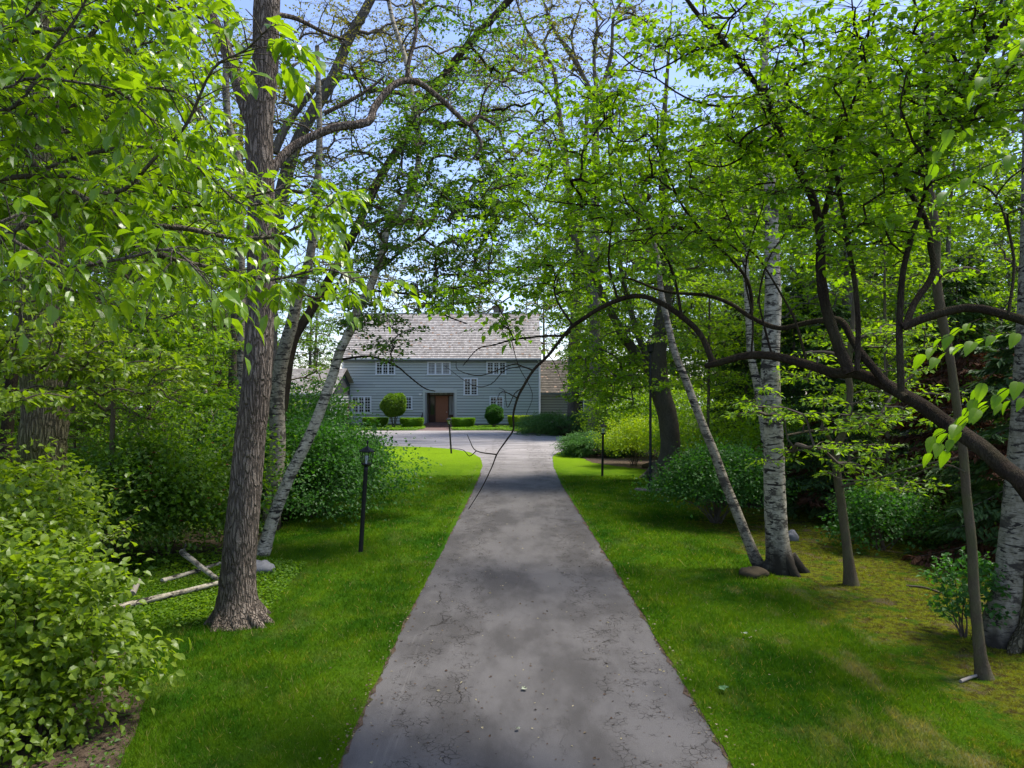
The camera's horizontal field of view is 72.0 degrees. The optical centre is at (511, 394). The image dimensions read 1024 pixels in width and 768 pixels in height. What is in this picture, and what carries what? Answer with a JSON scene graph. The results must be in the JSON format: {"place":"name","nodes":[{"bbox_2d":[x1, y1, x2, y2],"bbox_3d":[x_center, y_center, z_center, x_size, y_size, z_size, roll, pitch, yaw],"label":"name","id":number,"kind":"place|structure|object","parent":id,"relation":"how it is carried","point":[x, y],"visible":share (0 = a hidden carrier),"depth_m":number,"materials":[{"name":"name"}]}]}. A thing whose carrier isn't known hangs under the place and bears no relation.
{"place":"outdoors","nodes":[
{"label":"outdoors","id":0,"kind":"place"},
{"bbox_2d":[0,659,143,767],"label":"soil","id":1,"kind":"structure","parent":0,"point":[81,752],"depth_m":6.05,"materials":[{"name":"brown soil"}]},
{"bbox_2d":[0,613,62,764],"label":"leafy shrub","id":2,"kind":"object","parent":1,"relation":"on","point":[14,757],"visible":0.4,"depth_m":5.62,"materials":[{"name":"green plant"}]},
{"bbox_2d":[0,460,102,713],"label":"leafy shrub","id":3,"kind":"object","parent":1,"relation":"on","point":[41,537],"visible":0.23,"depth_m":6.75,"materials":[{"name":"green plant"}]},
{"bbox_2d":[0,650,117,767],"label":"leafy shrub","id":4,"kind":"object","parent":1,"relation":"on","point":[75,728],"visible":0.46,"depth_m":5.94,"materials":[{"name":"green plant"}]},
{"bbox_2d":[0,437,148,601],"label":"leafy shrub","id":5,"kind":"object","parent":1,"relation":"on","point":[65,478],"visible":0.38,"depth_m":7.93,"materials":[{"name":"green plant"}]},
{"bbox_2d":[0,626,150,767],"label":"weeds","id":6,"kind":"object","parent":1,"relation":"on","point":[120,755],"visible":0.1,"depth_m":5.99,"materials":[{"name":"green plant"}]},
{"bbox_2d":[0,512,191,732],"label":"leafy shrub","id":7,"kind":"object","parent":1,"relation":"on","point":[74,617],"visible":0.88,"depth_m":6.18,"materials":[{"name":"green plant"}]},
{"bbox_2d":[0,258,208,421],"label":"sapling","id":8,"kind":"object","parent":1,"relation":"on","point":[81,364],"visible":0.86,"depth_m":7.23,"materials":[{"name":"green plant"}]},
{"bbox_2d":[0,0,425,381],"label":"ash tree","id":9,"kind":"object","parent":1,"relation":"on","point":[68,194],"visible":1,"depth_m":3.18,"materials":[{"name":"green plant"}]},
{"bbox_2d":[83,446,482,767],"bbox_3d":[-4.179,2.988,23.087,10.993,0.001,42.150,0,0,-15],"label":"lawn","id":10,"kind":"structure","parent":0,"point":[462,463],"depth_m":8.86,"materials":[{"name":"green plant"}]},
{"bbox_2d":[107,581,217,612],"bbox_3d":[-5.102,2.926,10.140,0.122,0.106,2.040,0,0,33],"label":"fallen log","id":11,"kind":"object","parent":10,"relation":"on","point":[150,599],"visible":0.59,"depth_m":10.24,"materials":[{"name":"white wood"}]},
{"bbox_2d":[80,552,306,629],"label":"weeds","id":12,"kind":"object","parent":10,"relation":"on","point":[176,606],"visible":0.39,"depth_m":10.87,"materials":[{"name":"green plant"}]},
{"bbox_2d":[167,402,363,513],"bbox_3d":[-6.147,1.589,17.518,5.241,2.938,3.899,0,0,0],"label":"viburnum","id":13,"kind":"object","parent":10,"relation":"on","point":[290,430],"visible":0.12,"depth_m":17.21,"materials":[{"name":"green plant"}]},
{"bbox_2d":[207,411,441,526],"bbox_3d":[-4.602,1.720,17.252,5.021,2.676,4.349,0,0,39],"label":"viburnum","id":14,"kind":"object","parent":10,"relation":"on","point":[352,457],"visible":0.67,"depth_m":16.56,"materials":[{"name":"green plant"}]},
{"bbox_2d":[358,440,375,551],"bbox_3d":[-2.821,1.980,13.429,0.346,2.245,0.302,4,0,0],"label":"lamp post","id":15,"kind":"object","parent":10,"relation":"on","point":[366,449],"visible":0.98,"depth_m":13.39,"materials":[{"name":"black metal"}]},
{"bbox_2d":[203,0,538,631],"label":"maple tree","id":16,"kind":"object","parent":10,"relation":"on","point":[239,603],"visible":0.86,"depth_m":9.15,"materials":[{"name":"grey plant"}]},
{"bbox_2d":[257,0,546,556],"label":"birch tree","id":17,"kind":"object","parent":10,"relation":"on","point":[417,146],"visible":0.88,"depth_m":13.56,"materials":[{"name":"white plant"}]},
{"bbox_2d":[338,473,481,767],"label":"soil","id":18,"kind":"structure","parent":0,"point":[373,689],"depth_m":7.14,"materials":[{"name":"brown soil"}]},
{"bbox_2d":[16,409,986,662],"bbox_3d":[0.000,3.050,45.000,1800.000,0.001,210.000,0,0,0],"label":"ground","id":19,"kind":"structure","parent":0,"point":[203,550],"depth_m":14.46,"materials":[{"name":"green plant"}]},
{"bbox_2d":[0,39,132,496],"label":"slender tree","id":20,"kind":"object","parent":19,"relation":"on","point":[6,424],"visible":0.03,"depth_m":13.12,"materials":[{"name":"green plant"}]},
{"bbox_2d":[0,0,144,386],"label":"woodland tree","id":21,"kind":"object","parent":19,"relation":"on","point":[7,263],"visible":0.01,"depth_m":18.19,"materials":[{"name":"green plant"}]},
{"bbox_2d":[0,369,186,550],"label":"understory tree","id":22,"kind":"object","parent":19,"relation":"on","point":[108,409],"visible":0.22,"depth_m":12.54,"materials":[{"name":"green plant"}]},
{"bbox_2d":[14,283,210,452],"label":"sapling","id":23,"kind":"object","parent":19,"relation":"on","point":[81,427],"visible":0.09,"depth_m":16.96,"materials":[{"name":"green plant"}]},
{"bbox_2d":[0,0,225,447],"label":"woodland tree","id":24,"kind":"object","parent":19,"relation":"on","point":[151,212],"visible":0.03,"depth_m":23.84,"materials":[{"name":"green plant"}]},
{"bbox_2d":[11,429,229,564],"bbox_3d":[-7.202,1.825,12.574,3.608,2.462,3.557,0,0,-44],"label":"flowering shrub","id":25,"kind":"object","parent":19,"relation":"on","point":[115,504],"visible":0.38,"depth_m":11.99,"materials":[{"name":"green plant"}]},
{"bbox_2d":[0,0,246,389],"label":"woodland tree","id":26,"kind":"object","parent":19,"relation":"on","point":[122,162],"visible":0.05,"depth_m":14.48,"materials":[{"name":"green plant"}]},
{"bbox_2d":[0,46,246,435],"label":"woodland tree","id":27,"kind":"object","parent":19,"relation":"on","point":[95,271],"depth_m":33.05,"materials":[{"name":"green plant"}]},
{"bbox_2d":[0,0,247,632],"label":"maple tree","id":28,"kind":"object","parent":19,"relation":"on","point":[37,424],"visible":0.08,"depth_m":8.73,"materials":[{"name":"green plant"}]},
{"bbox_2d":[2,72,246,417],"bbox_3d":[-16.271,-6.263,29.883,10.454,18.725,13.753,0,0,6],"label":"woodland tree","id":29,"kind":"object","parent":19,"relation":"on","point":[111,246],"visible":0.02,"depth_m":29.91,"materials":[{"name":"green plant"}]},
{"bbox_2d":[69,374,195,527],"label":"understory tree","id":30,"kind":"object","parent":19,"relation":"on","point":[132,403],"visible":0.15,"depth_m":15.69,"materials":[{"name":"green plant"}]},
{"bbox_2d":[60,250,236,490],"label":"understory tree","id":31,"kind":"object","parent":19,"relation":"on","point":[205,358],"visible":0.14,"depth_m":19.11,"materials":[{"name":"green plant"}]},
{"bbox_2d":[60,277,244,561],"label":"sapling","id":32,"kind":"object","parent":19,"relation":"on","point":[209,400],"visible":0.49,"depth_m":12.19,"materials":[{"name":"green plant"}]},
{"bbox_2d":[15,432,298,681],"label":"undergrowth","id":33,"kind":"object","parent":19,"relation":"on","point":[158,560],"depth_m":12.86,"materials":[{"name":"green plant"}]},
{"bbox_2d":[66,389,304,561],"bbox_3d":[-6.871,1.465,13.482,5.565,3.186,3.984,0,0,0],"label":"flowering shrub","id":34,"kind":"object","parent":19,"relation":"on","point":[207,505],"visible":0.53,"depth_m":12.73,"materials":[{"name":"green plant"}]},
{"bbox_2d":[142,333,228,451],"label":"understory tree","id":35,"kind":"object","parent":19,"relation":"on","point":[220,384],"visible":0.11,"depth_m":28.69,"materials":[{"name":"green plant"}]},
{"bbox_2d":[140,125,306,409],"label":"woodland tree","id":36,"kind":"object","parent":19,"relation":"on","point":[225,275],"visible":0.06,"depth_m":36.84,"materials":[{"name":"green plant"}]},
{"bbox_2d":[173,0,295,417],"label":"birch tree","id":37,"kind":"object","parent":19,"relation":"on","point":[227,110],"visible":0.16,"depth_m":16.93,"materials":[{"name":"grey bark"},{"name":"twig bark"},{"name":"green leaf"}]},
{"bbox_2d":[188,47,310,455],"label":"slender tree","id":38,"kind":"object","parent":19,"relation":"on","point":[234,357],"visible":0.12,"depth_m":23.87,"materials":[{"name":"green plant"}]},
{"bbox_2d":[167,304,361,451],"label":"understory tree","id":39,"kind":"object","parent":19,"relation":"on","point":[321,340],"visible":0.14,"depth_m":23.26,"materials":[{"name":"green plant"}]},
{"bbox_2d":[201,373,401,500],"bbox_3d":[-6.447,1.018,20.881,6.485,4.078,5.093,0,0,0],"label":"viburnum","id":40,"kind":"object","parent":19,"relation":"on","point":[330,413],"visible":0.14,"depth_m":20.53,"materials":[{"name":"green plant"}]},
{"bbox_2d":[222,28,397,530],"bbox_3d":[-4.589,-2.477,15.882,3.143,11.102,2.946,0,0,39],"label":"birch tree","id":41,"kind":"object","parent":19,"relation":"on","point":[279,375],"visible":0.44,"depth_m":15.71,"materials":[{"name":"grey plant"}]},
{"bbox_2d":[282,239,344,368],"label":"woodland tree","id":42,"kind":"object","parent":19,"relation":"on","point":[302,354],"visible":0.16,"depth_m":99.53,"materials":[{"name":"green plant"}]},
{"bbox_2d":[277,263,352,368],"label":"woodland tree","id":43,"kind":"object","parent":19,"relation":"on","point":[309,361],"visible":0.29,"depth_m":84.86,"materials":[{"name":"green plant"}]},
{"bbox_2d":[161,0,564,502],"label":"maple tree","id":44,"kind":"object","parent":19,"relation":"on","point":[352,33],"visible":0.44,"depth_m":19.55,"materials":[{"name":"grey bark"},{"name":"green leaf"}]},
{"bbox_2d":[379,392,406,426],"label":"ball tree","id":45,"kind":"object","parent":19,"relation":"on","point":[391,405],"visible":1,"depth_m":61.11,"materials":[{"name":"green plant"}]},
{"bbox_2d":[373,233,440,312],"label":"woodland tree","id":46,"kind":"object","parent":19,"relation":"on","point":[409,305],"visible":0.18,"depth_m":87.93,"materials":[{"name":"green plant"}]},
{"bbox_2d":[290,306,588,426],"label":"house","id":47,"kind":"structure","parent":19,"relation":"on","point":[439,347],"depth_m":65.99,"materials":[{"name":"blue"}]},
{"bbox_2d":[427,362,450,374],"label":"window","id":48,"kind":"structure","parent":47,"relation":"in","point":[430,371],"depth_m":65.95,"materials":[{"name":"glass"}]},
{"bbox_2d":[436,396,447,421],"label":"door","id":49,"kind":"structure","parent":47,"relation":"in","point":[441,401],"depth_m":67.48,"materials":[{"name":"brown wood"}]},
{"bbox_2d":[284,0,600,427],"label":"maple tree","id":50,"kind":"object","parent":19,"relation":"on","point":[303,322],"visible":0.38,"depth_m":20.17,"materials":[{"name":"green plant"}]},
{"bbox_2d":[484,404,503,426],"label":"round shrub","id":51,"kind":"object","parent":19,"relation":"on","point":[493,415],"visible":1,"depth_m":62.46,"materials":[{"name":"green plant"}]},
{"bbox_2d":[439,0,605,414],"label":"oak tree","id":52,"kind":"object","parent":19,"relation":"on","point":[521,14],"visible":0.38,"depth_m":49.79,"materials":[{"name":"green plant"}]},
{"bbox_2d":[509,409,609,435],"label":"juniper","id":53,"kind":"object","parent":19,"relation":"on","point":[544,423],"visible":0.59,"depth_m":52.66,"materials":[{"name":"green plant"}]},
{"bbox_2d":[473,92,690,428],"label":"oak tree","id":54,"kind":"object","parent":19,"relation":"on","point":[572,405],"visible":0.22,"depth_m":51.29,"materials":[{"name":"green plant"}]},
{"bbox_2d":[513,0,687,434],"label":"oak tree","id":55,"kind":"object","parent":19,"relation":"on","point":[573,57],"visible":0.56,"depth_m":46.73,"materials":[{"name":"green leaf"},{"name":"bark"}]},
{"bbox_2d":[564,369,652,435],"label":"leafy shrub","id":56,"kind":"object","parent":19,"relation":"on","point":[601,408],"visible":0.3,"depth_m":43.60,"materials":[{"name":"green plant"}]},
{"bbox_2d":[619,230,731,405],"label":"woodland tree","id":57,"kind":"object","parent":19,"relation":"on","point":[672,362],"visible":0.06,"depth_m":55.49,"materials":[{"name":"green plant"}]},
{"bbox_2d":[636,271,762,448],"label":"sapling","id":58,"kind":"object","parent":19,"relation":"on","point":[698,382],"visible":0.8,"depth_m":21.27,"materials":[{"name":"green plant"}]},
{"bbox_2d":[650,153,792,400],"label":"woodland tree","id":59,"kind":"object","parent":19,"relation":"on","point":[673,297],"visible":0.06,"depth_m":49.79,"materials":[{"name":"green plant"}]},
{"bbox_2d":[698,287,756,443],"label":"conifer","id":60,"kind":"object","parent":19,"relation":"on","point":[721,343],"visible":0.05,"depth_m":31.00,"materials":[{"name":"green plant"}]},
{"bbox_2d":[667,148,793,402],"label":"woodland tree","id":61,"kind":"object","parent":19,"relation":"on","point":[697,273],"visible":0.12,"depth_m":42.84,"materials":[{"name":"green plant"}]},
{"bbox_2d":[676,381,795,464],"bbox_3d":[7.528,1.289,22.019,4.582,3.535,3.923,0,0,0],"label":"leafy shrub","id":62,"kind":"object","parent":19,"relation":"on","point":[723,428],"visible":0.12,"depth_m":21.90,"materials":[{"name":"green plant"}]},
{"bbox_2d":[668,139,807,373],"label":"woodland tree","id":63,"kind":"object","parent":19,"relation":"on","point":[755,297],"visible":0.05,"depth_m":45.68,"materials":[{"name":"green plant"}]},
{"bbox_2d":[688,313,790,465],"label":"conifer","id":64,"kind":"object","parent":19,"relation":"on","point":[738,367],"visible":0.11,"depth_m":24.95,"materials":[{"name":"green plant"}]},
{"bbox_2d":[704,396,830,506],"bbox_3d":[7.038,1.521,19.429,3.648,3.075,4.094,0,0,28],"label":"leafy shrub","id":65,"kind":"object","parent":19,"relation":"on","point":[747,437],"visible":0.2,"depth_m":19.30,"materials":[{"name":"green plant"}]},
{"bbox_2d":[726,284,866,495],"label":"conifer","id":66,"kind":"object","parent":19,"relation":"on","point":[787,350],"visible":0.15,"depth_m":21.24,"materials":[{"name":"green plant"}]},
{"bbox_2d":[676,65,955,384],"bbox_3d":[14.334,-7.292,36.592,11.062,20.805,14.554,0,0,-35],"label":"woodland tree","id":67,"kind":"object","parent":19,"relation":"on","point":[760,276],"visible":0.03,"depth_m":36.53,"materials":[{"name":"green plant"}]},
{"bbox_2d":[711,39,949,483],"bbox_3d":[10.296,-3.935,23.181,7.305,14.028,8.233,0,0,6],"label":"woodland tree","id":68,"kind":"object","parent":19,"relation":"on","point":[759,333],"visible":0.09,"depth_m":23.10,"materials":[{"name":"green plant"}]},
{"bbox_2d":[718,59,980,489],"bbox_3d":[8.814,-2.924,18.980,6.400,12.050,6.147,0,0,0],"label":"woodland tree","id":69,"kind":"object","parent":19,"relation":"on","point":[810,303],"visible":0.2,"depth_m":18.63,"materials":[{"name":"green plant"}]},
{"bbox_2d":[733,0,1023,469],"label":"woodland tree","id":70,"kind":"object","parent":19,"relation":"on","point":[871,300],"visible":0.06,"depth_m":25.77,"materials":[{"name":"green plant"}]},
{"bbox_2d":[781,0,1023,453],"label":"woodland tree","id":71,"kind":"object","parent":19,"relation":"on","point":[952,235],"visible":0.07,"depth_m":31.35,"materials":[{"name":"green plant"}]},
{"bbox_2d":[841,87,1022,429],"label":"woodland tree","id":72,"kind":"object","parent":19,"relation":"on","point":[994,297],"visible":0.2,"depth_m":19.60,"materials":[{"name":"green plant"}]},
{"bbox_2d":[878,253,1012,502],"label":"conifer","id":73,"kind":"object","parent":19,"relation":"on","point":[983,281],"visible":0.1,"depth_m":19.81,"materials":[{"name":"green plant"}]},
{"bbox_2d":[876,129,1021,373],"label":"woodland tree","id":74,"kind":"object","parent":19,"relation":"on","point":[1001,241],"visible":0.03,"depth_m":39.79,"materials":[{"name":"green plant"}]},
{"bbox_2d":[907,76,1021,349],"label":"woodland tree","id":75,"kind":"object","parent":19,"relation":"on","point":[994,273],"visible":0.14,"depth_m":24.39,"materials":[{"name":"green plant"}]},
{"bbox_2d":[958,93,1023,300],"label":"woodland tree","id":76,"kind":"object","parent":19,"relation":"on","point":[991,222],"visible":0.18,"depth_m":28.31,"materials":[{"name":"green plant"}]},
{"bbox_2d":[3,0,1022,395],"label":"sky","id":77,"kind":"structure","parent":0,"point":[245,4],"materials":[{"name":"blue"}]},
{"bbox_2d":[342,431,728,767],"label":"driveway","id":78,"kind":"structure","parent":0,"point":[581,677],"depth_m":8.05,"materials":[{"name":"grey asphalt"}]},
{"bbox_2d":[230,448,929,767],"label":"leaf litter","id":79,"kind":"object","parent":78,"relation":"on","point":[530,663],"visible":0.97,"depth_m":7.45,"materials":[{"name":"brown plant"}]},
{"bbox_2d":[582,448,686,469],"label":"soil","id":80,"kind":"structure","parent":0,"point":[621,461],"depth_m":32.02,"materials":[{"name":"brown soil"}]},
{"bbox_2d":[551,431,648,457],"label":"juniper","id":81,"kind":"object","parent":80,"relation":"on","point":[574,445],"visible":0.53,"depth_m":34.04,"materials":[{"name":"green plant"}]},
{"bbox_2d":[586,412,686,465],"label":"yellow shrub","id":82,"kind":"object","parent":80,"relation":"on","point":[624,439],"visible":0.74,"depth_m":29.17,"materials":[{"name":"green plant"}]},
{"bbox_2d":[596,380,701,457],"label":"leafy shrub","id":83,"kind":"object","parent":80,"relation":"on","point":[645,412],"visible":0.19,"depth_m":32.96,"materials":[{"name":"green plant"}]},
{"bbox_2d":[631,371,741,457],"bbox_3d":[7.414,1.067,27.849,4.921,3.979,4.433,0,0,-37],"label":"leafy shrub","id":84,"kind":"object","parent":80,"relation":"on","point":[680,421],"visible":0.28,"depth_m":27.61,"materials":[{"name":"green plant"}]},
{"bbox_2d":[561,484,731,767],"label":"soil","id":85,"kind":"structure","parent":0,"point":[685,690],"depth_m":8.13,"materials":[{"name":"brown soil"}]},
{"bbox_2d":[552,453,1023,767],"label":"lawn","id":86,"kind":"structure","parent":0,"point":[569,465],"depth_m":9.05,"materials":[{"name":"green plant"}]},
{"bbox_2d":[634,335,663,491],"bbox_3d":[4.293,0.570,22.058,0.880,4.860,0.600,0,0,0],"label":"lamp post","id":87,"kind":"object","parent":86,"relation":"on","point":[650,348],"visible":0.75,"depth_m":22.03,"materials":[{"name":"black metal"}]},
{"bbox_2d":[531,0,794,481],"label":"maple tree","id":88,"kind":"object","parent":86,"relation":"on","point":[664,405],"visible":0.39,"depth_m":24.58,"materials":[{"name":"green plant"}]},
{"bbox_2d":[567,118,763,566],"bbox_3d":[2.589,-0.953,12.441,3.289,8.146,2.011,0,0,45],"label":"birch tree","id":89,"kind":"object","parent":86,"relation":"on","point":[754,556],"visible":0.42,"depth_m":12.27,"materials":[{"name":"grey plant"}]},
{"bbox_2d":[629,435,801,523],"bbox_3d":[4.815,1.989,16.436,3.959,2.152,3.299,0,0,0],"label":"round shrub","id":90,"kind":"object","parent":86,"relation":"on","point":[702,475],"visible":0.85,"depth_m":16.01,"materials":[{"name":"green plant"}]},
{"bbox_2d":[418,0,1023,507],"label":"crab apple tree","id":91,"kind":"object","parent":86,"relation":"on","point":[942,132],"visible":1,"depth_m":5.36,"materials":[{"name":"green plant"}]},
{"bbox_2d":[690,150,803,495],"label":"birch tree","id":92,"kind":"object","parent":86,"relation":"on","point":[755,375],"visible":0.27,"depth_m":18.43,"materials":[{"name":"white plant"}]},
{"bbox_2d":[739,566,768,578],"bbox_3d":[3.978,2.939,11.576,0.465,0.221,0.347,0,0,24],"label":"rock","id":93,"kind":"object","parent":86,"relation":"on","point":[755,572],"visible":0.73,"depth_m":11.50,"materials":[{"name":"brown stone"}]},
{"bbox_2d":[662,0,856,576],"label":"birch tree","id":94,"kind":"object","parent":86,"relation":"on","point":[781,558],"visible":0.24,"depth_m":11.78,"materials":[{"name":"green plant"}]},
{"bbox_2d":[755,305,928,525],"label":"conifer","id":95,"kind":"object","parent":86,"relation":"on","point":[817,504],"visible":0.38,"depth_m":16.79,"materials":[{"name":"green plant"}]},
{"bbox_2d":[721,279,969,586],"bbox_3d":[4.950,0.615,10.927,4.013,4.924,2.892,0,0,-25],"label":"sapling","id":96,"kind":"object","parent":86,"relation":"on","point":[850,577],"visible":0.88,"depth_m":10.66,"materials":[{"name":"green plant"}]},
{"bbox_2d":[805,471,958,555],"bbox_3d":[7.203,2.269,13.708,2.992,1.582,2.219,0,0,0],"label":"leafy shrub","id":97,"kind":"object","parent":86,"relation":"on","point":[871,518],"visible":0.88,"depth_m":13.33,"materials":[{"name":"green plant"}]},
{"bbox_2d":[795,197,975,528],"bbox_3d":[8.063,-0.575,15.367,3.448,7.274,3.404,0,0,0],"label":"sapling","id":98,"kind":"object","parent":86,"relation":"on","point":[884,288],"visible":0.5,"depth_m":15.53,"materials":[{"name":"green plant"}]},
{"bbox_2d":[824,0,1004,680],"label":"sapling","id":99,"kind":"object","parent":86,"relation":"on","point":[982,669],"visible":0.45,"depth_m":7.41,"materials":[{"name":"brown plant"}]},
{"bbox_2d":[853,444,990,550],"bbox_3d":[8.498,2.039,14.622,3.331,2.042,2.614,0,0,-44],"label":"leafy shrub","id":100,"kind":"object","parent":86,"relation":"on","point":[903,465],"visible":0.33,"depth_m":14.23,"materials":[{"name":"green plant"}]},
{"bbox_2d":[849,275,1013,551],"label":"conifer","id":101,"kind":"object","parent":86,"relation":"on","point":[937,376],"visible":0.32,"depth_m":15.04,"materials":[{"name":"green plant"}]},
{"bbox_2d":[897,321,1015,568],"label":"conifer","id":102,"kind":"object","parent":86,"relation":"on","point":[1005,361],"visible":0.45,"depth_m":12.49,"materials":[{"name":"green plant"}]},
{"bbox_2d":[916,546,1016,637],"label":"leafy shrub","id":103,"kind":"object","parent":86,"relation":"on","point":[949,593],"visible":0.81,"depth_m":8.61,"materials":[{"name":"green plant"}]},
{"bbox_2d":[931,0,1023,653],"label":"maple tree","id":104,"kind":"object","parent":86,"relation":"on","point":[1016,643],"visible":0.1,"depth_m":8.26,"materials":[{"name":"green plant"}]},
{"bbox_2d":[941,0,1023,649],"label":"birch tree","id":105,"kind":"object","parent":86,"relation":"on","point":[1010,550],"visible":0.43,"depth_m":8.43,"materials":[{"name":"grey plant"}]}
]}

